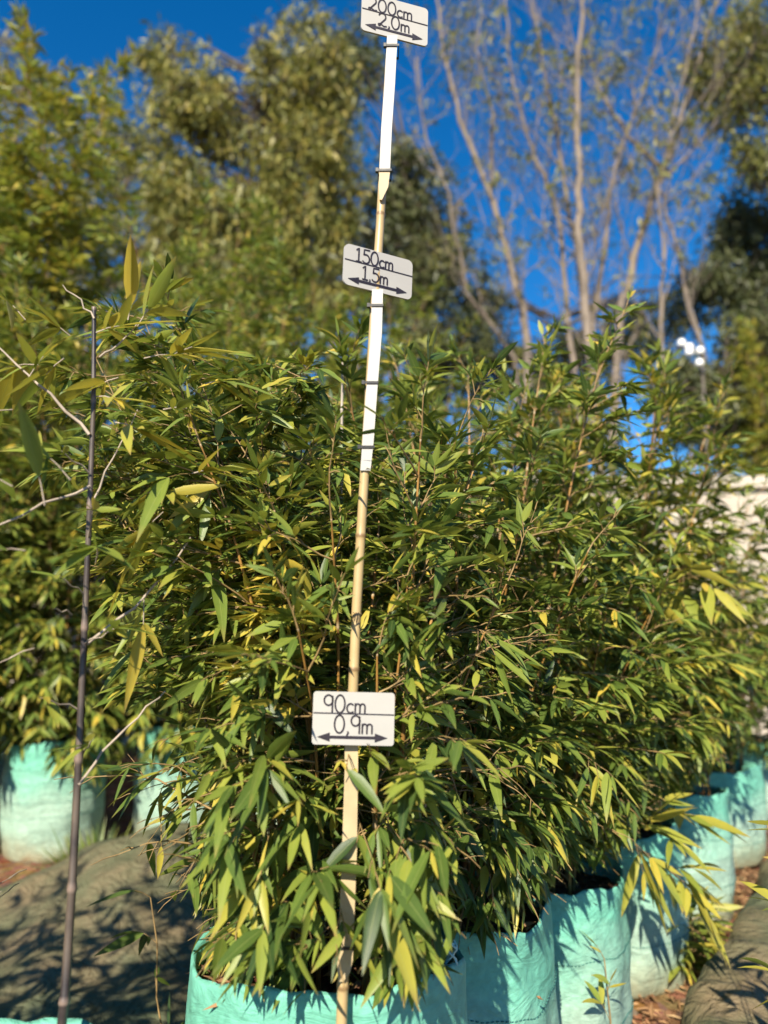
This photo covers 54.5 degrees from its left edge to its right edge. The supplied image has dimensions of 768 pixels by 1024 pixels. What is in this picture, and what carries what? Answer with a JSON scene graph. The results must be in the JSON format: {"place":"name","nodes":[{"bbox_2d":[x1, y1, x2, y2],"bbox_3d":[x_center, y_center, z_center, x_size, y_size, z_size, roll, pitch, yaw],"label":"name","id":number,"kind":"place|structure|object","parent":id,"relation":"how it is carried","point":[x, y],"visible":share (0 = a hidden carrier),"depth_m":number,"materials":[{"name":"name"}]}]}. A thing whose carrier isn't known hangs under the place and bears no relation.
{"place":"outdoors","nodes":[
{"label":"outdoors","id":0,"kind":"place"},
{"bbox_2d":[0,743,767,1023],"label":"ground","id":1,"kind":"structure","parent":0,"point":[122,824],"depth_m":3.16,"materials":[{"name":"brown soil"}]},
{"bbox_2d":[0,337,66,743],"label":"potted bamboo","id":2,"kind":"object","parent":1,"relation":"on","point":[6,600],"visible":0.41,"depth_m":3.20,"materials":[{"name":"green plant"}]},
{"bbox_2d":[0,21,88,307],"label":"tree","id":3,"kind":"object","parent":1,"relation":"on","point":[7,40],"visible":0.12,"depth_m":12.54,"materials":[{"name":"green plant"}]},
{"bbox_2d":[0,103,98,636],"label":"potted bamboo","id":4,"kind":"object","parent":1,"relation":"on","point":[11,196],"visible":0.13,"depth_m":4.67,"materials":[{"name":"green plant"}]},
{"bbox_2d":[0,0,150,784],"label":"potted bamboo","id":5,"kind":"object","parent":1,"relation":"on","point":[63,113],"visible":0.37,"depth_m":4.91,"materials":[{"name":"green plant"}]},
{"bbox_2d":[28,818,143,868],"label":"grass tuft","id":6,"kind":"object","parent":1,"relation":"on","point":[94,839],"visible":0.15,"depth_m":3.16,"materials":[{"name":"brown plant"}]},
{"bbox_2d":[0,243,221,862],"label":"potted bamboo","id":7,"kind":"object","parent":1,"relation":"on","point":[36,799],"visible":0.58,"depth_m":3.26,"materials":[{"name":"green plant"}]},
{"bbox_2d":[33,94,213,370],"bbox_3d":[-4.499,-2.933,14.996,5.789,12.290,3.278,0,-8,0],"label":"tree","id":8,"kind":"object","parent":1,"relation":"on","point":[128,174],"visible":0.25,"depth_m":15.22,"materials":[{"name":"green plant"}]},
{"bbox_2d":[0,822,269,1023],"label":"weed mat","id":9,"kind":"object","parent":1,"relation":"on","point":[117,986],"visible":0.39,"depth_m":2.29,"materials":[{"name":"fabric"}]},
{"bbox_2d":[87,889,184,1023],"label":"bamboo shoot","id":10,"kind":"object","parent":9,"relation":"on","point":[129,937],"visible":0.98,"depth_m":1.39,"materials":[{"name":"green plant"}]},
{"bbox_2d":[16,252,581,1023],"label":"potted bamboo","id":11,"kind":"object","parent":9,"relation":"on","point":[266,950],"visible":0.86,"depth_m":1.02,"materials":[{"name":"green plant"}]},
{"bbox_2d":[323,362,343,933],"bbox_3d":[-0.088,0.213,1.313,0.008,1.045,0.070,-3,-8,18],"label":"garden cane","id":12,"kind":"object","parent":11,"relation":"in","point":[341,422],"visible":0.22,"depth_m":1.40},
{"bbox_2d":[312,0,427,1023],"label":"marker pole","id":13,"kind":"object","parent":11,"relation":"attached to","point":[352,719],"visible":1,"depth_m":0.99,"materials":[{"name":"wood"}]},
{"bbox_2d":[0,235,280,1023],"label":"black bamboo","id":14,"kind":"object","parent":1,"relation":"on","point":[21,388],"visible":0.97,"depth_m":0.96,"materials":[{"name":"green plant"}]},
{"bbox_2d":[73,165,310,719],"bbox_3d":[-1.323,-0.225,5.047,1.646,3.951,1.603,0,-8,0],"label":"potted bamboo","id":15,"kind":"object","parent":1,"relation":"on","point":[252,265],"visible":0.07,"depth_m":4.79,"materials":[{"name":"green plant"}]},
{"bbox_2d":[84,234,314,832],"bbox_3d":[-0.985,0.108,3.784,1.216,2.939,1.035,6,-10,-37],"label":"potted bamboo","id":16,"kind":"object","parent":1,"relation":"on","point":[145,799],"visible":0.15,"depth_m":3.46,"materials":[{"name":"green plant"}]},
{"bbox_2d":[122,0,376,368],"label":"tree","id":17,"kind":"object","parent":1,"relation":"on","point":[308,137],"visible":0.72,"depth_m":11.04,"materials":[{"name":"green plant"}]},
{"bbox_2d":[205,235,421,824],"bbox_3d":[-0.486,0.154,3.923,1.206,2.888,1.132,-4,-9,26],"label":"potted bamboo","id":18,"kind":"object","parent":1,"relation":"on","point":[256,327],"visible":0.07,"depth_m":3.76,"materials":[{"name":"green plant"}]},
{"bbox_2d":[294,97,408,382],"bbox_3d":[-1.214,-3.233,15.491,3.885,13.015,2.839,0,-8,0],"label":"tree","id":19,"kind":"object","parent":1,"relation":"on","point":[370,185],"visible":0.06,"depth_m":16.03,"materials":[{"name":"green plant"}]},
{"bbox_2d":[251,252,454,518],"bbox_3d":[-0.286,-0.035,5.270,1.475,3.635,1.515,6,-10,-36],"label":"potted bamboo","id":20,"kind":"object","parent":1,"relation":"on","point":[420,314],"visible":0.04,"depth_m":5.32,"materials":[{"name":"green plant"}]},
{"bbox_2d":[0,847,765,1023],"bbox_3d":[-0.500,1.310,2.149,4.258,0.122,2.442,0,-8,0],"label":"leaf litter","id":21,"kind":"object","parent":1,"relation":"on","point":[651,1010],"visible":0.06,"depth_m":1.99,"materials":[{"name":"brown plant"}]},
{"bbox_2d":[298,286,498,758],"bbox_3d":[0.078,0.190,4.050,1.180,2.851,1.004,1,-8,-6],"label":"potted bamboo","id":22,"kind":"object","parent":1,"relation":"on","point":[460,404],"visible":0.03,"depth_m":3.95,"materials":[{"name":"green plant"}]},
{"bbox_2d":[331,1,507,406],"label":"tree","id":23,"kind":"object","parent":1,"relation":"on","point":[407,204],"visible":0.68,"depth_m":12.47,"materials":[{"name":"green plant"}]},
{"bbox_2d":[201,286,678,1023],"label":"potted bamboo","id":24,"kind":"object","parent":1,"relation":"on","point":[505,940],"visible":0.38,"depth_m":1.38,"materials":[{"name":"green plant"}]},
{"bbox_2d":[386,401,505,728],"bbox_3d":[0.444,0.514,5.484,1.058,2.608,1.087,-3,-8,18],"label":"potted bamboo","id":25,"kind":"object","parent":1,"relation":"on","point":[496,409],"depth_m":5.39,"materials":[{"name":"green plant"}]},
{"bbox_2d":[379,0,594,467],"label":"tree","id":26,"kind":"object","parent":1,"relation":"on","point":[490,186],"visible":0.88,"depth_m":11.10,"materials":[{"name":"brown plant"}]},
{"bbox_2d":[377,436,720,1023],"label":"potted bamboo","id":27,"kind":"object","parent":1,"relation":"on","point":[589,890],"visible":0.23,"depth_m":1.61,"materials":[{"name":"green plant"}]},
{"bbox_2d":[399,261,723,470],"bbox_3d":[3.147,-0.864,13.145,6.250,7.676,2.625,0,-8,0],"label":"bush","id":28,"kind":"object","parent":1,"relation":"on","point":[674,315],"visible":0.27,"depth_m":13.36,"materials":[{"name":"green plant"}]},
{"bbox_2d":[433,0,723,473],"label":"tree","id":29,"kind":"object","parent":1,"relation":"on","point":[588,317],"visible":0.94,"depth_m":10.16,"materials":[{"name":"brown plant"}]},
{"bbox_2d":[581,931,625,1023],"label":"bamboo shoot","id":30,"kind":"object","parent":1,"relation":"on","point":[599,996],"visible":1,"depth_m":1.52,"materials":[{"name":"green plant"}]},
{"bbox_2d":[471,338,767,1000],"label":"potted bamboo","id":31,"kind":"object","parent":1,"relation":"on","point":[656,900],"visible":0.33,"depth_m":2.01,"materials":[{"name":"green plant"}]},
{"bbox_2d":[506,0,766,474],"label":"tree","id":32,"kind":"object","parent":1,"relation":"on","point":[689,123],"visible":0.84,"depth_m":10.40,"materials":[{"name":"brown plant"}]},
{"bbox_2d":[541,441,767,931],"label":"potted bamboo","id":33,"kind":"object","parent":1,"relation":"on","point":[711,801],"visible":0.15,"depth_m":2.39,"materials":[{"name":"green plant"}]},
{"bbox_2d":[677,339,709,468],"bbox_3d":[3.094,0.198,7.236,0.308,3.922,0.152,0,-8,0],"label":"utility pole","id":34,"kind":"object","parent":1,"relation":"on","point":[689,349],"visible":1,"depth_m":7.44,"materials":[{"name":"white metal"}]},
{"bbox_2d":[634,293,767,474],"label":"bush","id":35,"kind":"object","parent":1,"relation":"on","point":[691,369],"visible":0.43,"depth_m":8.30,"materials":[{"name":"green plant"}]},
{"bbox_2d":[667,886,743,988],"bbox_3d":[0.808,1.182,2.081,0.351,0.234,0.321,-5,-9,30],"label":"weed","id":36,"kind":"object","parent":1,"relation":"on","point":[694,948],"visible":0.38,"depth_m":2.03,"materials":[{"name":"green plant"}]},
{"bbox_2d":[646,531,767,869],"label":"potted bamboo","id":37,"kind":"object","parent":1,"relation":"on","point":[742,781],"visible":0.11,"depth_m":2.97,"materials":[{"name":"green plant"}]},
{"bbox_2d":[663,0,767,208],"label":"tree","id":38,"kind":"object","parent":1,"relation":"on","point":[753,161],"visible":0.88,"depth_m":10.83,"materials":[{"name":"green plant"}]},
{"bbox_2d":[675,176,767,351],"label":"tree","id":39,"kind":"object","parent":1,"relation":"on","point":[740,228],"visible":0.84,"depth_m":11.49,"materials":[{"name":"green plant"}]},
{"bbox_2d":[681,859,767,1023],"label":"weed mat","id":40,"kind":"object","parent":1,"relation":"on","point":[719,991],"visible":0.9,"depth_m":1.75,"materials":[{"name":"fabric"}]},
{"bbox_2d":[682,556,767,809],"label":"potted bamboo","id":41,"kind":"object","parent":1,"relation":"on","point":[756,751],"visible":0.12,"depth_m":3.73,"materials":[{"name":"green plant"}]},
{"bbox_2d":[718,314,767,474],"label":"tree","id":42,"kind":"object","parent":1,"relation":"on","point":[749,341],"visible":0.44,"depth_m":7.94,"materials":[{"name":"green plant"}]},
{"bbox_2d":[738,820,767,1008],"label":"bamboo shoot","id":43,"kind":"object","parent":1,"relation":"on","point":[762,891],"visible":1,"depth_m":1.22,"materials":[{"name":"yellow plant"}]},
{"bbox_2d":[0,0,767,474],"label":"sky","id":44,"kind":"structure","parent":0,"point":[83,31],"materials":[{"name":"blue"}]},
{"bbox_2d":[1,475,767,744],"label":"boundary wall","id":45,"kind":"structure","parent":0,"point":[730,501],"depth_m":6.45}
]}

